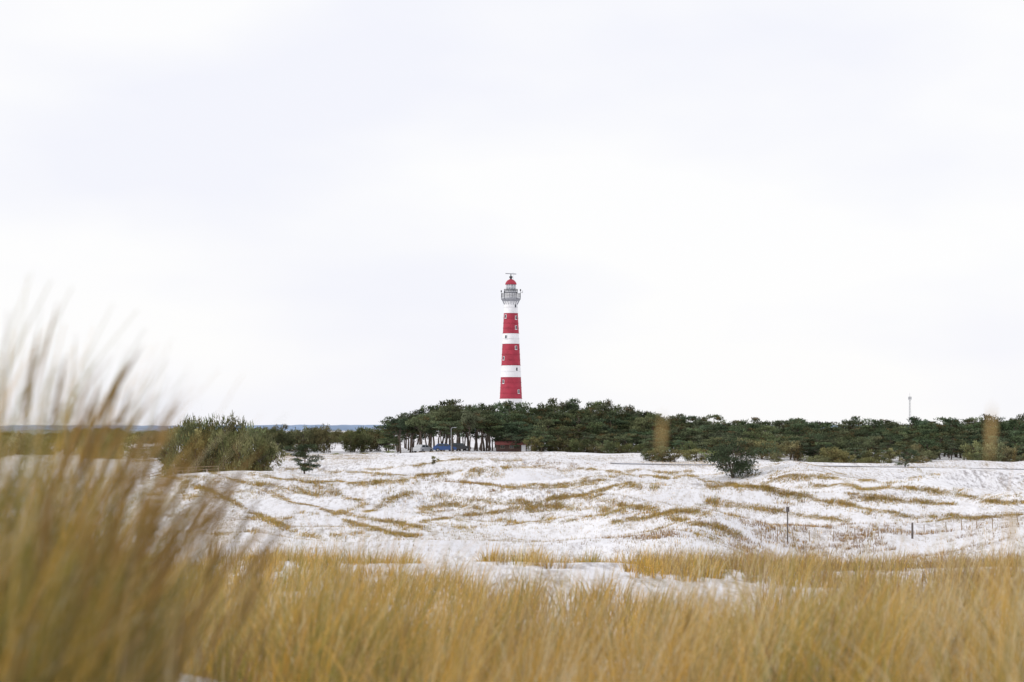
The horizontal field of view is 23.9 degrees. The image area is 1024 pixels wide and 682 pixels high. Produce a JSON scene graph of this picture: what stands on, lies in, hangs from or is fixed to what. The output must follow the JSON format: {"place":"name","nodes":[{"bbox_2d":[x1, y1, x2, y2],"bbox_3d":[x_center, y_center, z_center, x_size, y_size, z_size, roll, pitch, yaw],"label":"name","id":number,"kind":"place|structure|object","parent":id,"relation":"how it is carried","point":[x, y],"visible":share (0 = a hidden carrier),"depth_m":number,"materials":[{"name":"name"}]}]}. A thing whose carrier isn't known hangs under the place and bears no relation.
{"place":"outdoors","nodes":[
{"label":"outdoors","id":0,"kind":"place"},
{"bbox_2d":[1,425,909,430],"bbox_3d":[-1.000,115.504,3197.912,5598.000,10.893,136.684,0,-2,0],"label":"distant hills","id":1,"kind":"structure","parent":0,"point":[335,427],"depth_m":3165.49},
{"bbox_2d":[0,431,1023,681],"bbox_3d":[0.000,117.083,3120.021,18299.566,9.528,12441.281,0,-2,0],"label":"snowy dune ground","id":2,"kind":"structure","parent":0,"point":[956,475],"depth_m":197.23,"materials":[{"name":"white snow"}]},
{"bbox_2d":[4,429,237,434],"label":"distant woodland","id":3,"kind":"object","parent":2,"relation":"on","point":[48,431],"visible":0.06,"depth_m":1462.01,"materials":[{"name":"green plant"}]},
{"bbox_2d":[147,466,218,477],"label":"wooden rail fence","id":4,"kind":"object","parent":2,"relation":"on","point":[190,467],"visible":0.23,"depth_m":293.23,"materials":[{"name":"brown wood"}]},
{"bbox_2d":[1,425,384,443],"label":"distant tree row","id":5,"kind":"object","parent":2,"relation":"on","point":[338,432],"visible":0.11,"depth_m":603.26,"materials":[{"name":"green plant"}]},
{"bbox_2d":[283,440,324,473],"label":"pine tree","id":6,"kind":"object","parent":2,"relation":"on","point":[304,448],"visible":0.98,"depth_m":286.49,"materials":[{"name":"green plant"}]},
{"bbox_2d":[413,445,432,452],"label":"parked car","id":7,"kind":"object","parent":2,"relation":"on","point":[421,448],"visible":0.91,"depth_m":445.35,"materials":[{"name":"silver metal"}]},
{"bbox_2d":[431,456,439,463],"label":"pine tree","id":8,"kind":"object","parent":2,"relation":"on","point":[433,460],"visible":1,"depth_m":342.08,"materials":[{"name":"green plant"}]},
{"bbox_2d":[433,443,456,450],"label":"parked car","id":9,"kind":"object","parent":2,"relation":"on","point":[438,447],"visible":0.91,"depth_m":444.74,"materials":[{"name":"blue paint"}]},
{"bbox_2d":[450,443,470,450],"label":"parked car","id":10,"kind":"object","parent":2,"relation":"on","point":[461,446],"visible":0.77,"depth_m":448.84,"materials":[{"name":"metal"}]},
{"bbox_2d":[497,445,520,451],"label":"walls","id":11,"kind":"structure","parent":2,"relation":"on","point":[508,449],"depth_m":448.25,"materials":[{"name":"brick"}]},
{"bbox_2d":[495,441,526,444],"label":"roof","id":12,"kind":"structure","parent":11,"relation":"on","point":[503,442],"depth_m":448.33,"materials":[{"name":"red tile"}]},
{"bbox_2d":[521,445,525,451],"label":"door","id":13,"kind":"structure","parent":11,"relation":"attached to","point":[523,448],"depth_m":448.32,"materials":[{"name":"white paint"}]},
{"bbox_2d":[499,273,522,408],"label":"lighthouse","id":14,"kind":"object","parent":2,"relation":"on","point":[510,387],"visible":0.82,"depth_m":829.10,"materials":[{"name":"white paint"}]},
{"bbox_2d":[502,304,519,403],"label":"windows","id":15,"kind":"structure","parent":14,"relation":"in","point":[514,304],"depth_m":829.16,"materials":[{"name":"black glass"}]},
{"bbox_2d":[0,273,1023,681],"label":"dune grass","id":16,"kind":"structure","parent":2,"relation":"on","point":[80,601],"depth_m":9.32,"materials":[{"name":"yellow plant"}]},
{"bbox_2d":[0,411,1023,475],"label":"dune scrub","id":17,"kind":"object","parent":2,"relation":"on","point":[269,452],"visible":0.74,"depth_m":364.50,"materials":[{"name":"green plant"}]},
{"bbox_2d":[2,451,1023,564],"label":"dune field grass","id":18,"kind":"structure","parent":2,"relation":"on","point":[556,505],"depth_m":198.19,"materials":[{"name":"brown plant"}]},
{"bbox_2d":[373,397,1023,461],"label":"pine forest","id":19,"kind":"object","parent":2,"relation":"on","point":[599,421],"visible":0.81,"depth_m":448.18,"materials":[{"name":"green plant"}]},
{"bbox_2d":[701,438,779,478],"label":"pine tree","id":20,"kind":"object","parent":2,"relation":"on","point":[723,454],"visible":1,"depth_m":270.18,"materials":[{"name":"green plant"}]},
{"bbox_2d":[786,507,788,541],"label":"trail marker post","id":21,"kind":"object","parent":2,"relation":"on","point":[787,509],"visible":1,"depth_m":163.42,"materials":[{"name":"brown wood"}]},
{"bbox_2d":[798,430,834,454],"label":"pine tree","id":22,"kind":"object","parent":2,"relation":"on","point":[817,436],"visible":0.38,"depth_m":381.53,"materials":[{"name":"green plant"}]},
{"bbox_2d":[834,437,876,457],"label":"pine tree","id":23,"kind":"object","parent":2,"relation":"on","point":[866,446],"visible":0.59,"depth_m":374.98,"materials":[{"name":"green plant"}]},
{"bbox_2d":[761,514,1021,542],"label":"wire fence","id":24,"kind":"object","parent":2,"relation":"on","point":[890,528],"visible":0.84,"depth_m":166.68,"materials":[{"name":"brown metal"}]},
{"bbox_2d":[893,444,920,466],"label":"pine tree","id":25,"kind":"object","parent":2,"relation":"on","point":[908,450],"visible":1,"depth_m":324.38,"materials":[{"name":"green plant"}]},
{"bbox_2d":[911,523,912,538],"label":"wooden post","id":26,"kind":"object","parent":2,"relation":"on","point":[911,530],"visible":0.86,"depth_m":166.19,"materials":[{"name":"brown wood"}]},
{"bbox_2d":[0,0,1023,425],"label":"sky","id":27,"kind":"structure","parent":0,"point":[770,210],"materials":[{"name":"white"}]},
{"bbox_2d":[610,462,1023,469],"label":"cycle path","id":28,"kind":"structure","parent":0,"point":[816,465],"depth_m":330.62,"materials":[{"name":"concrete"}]}
]}

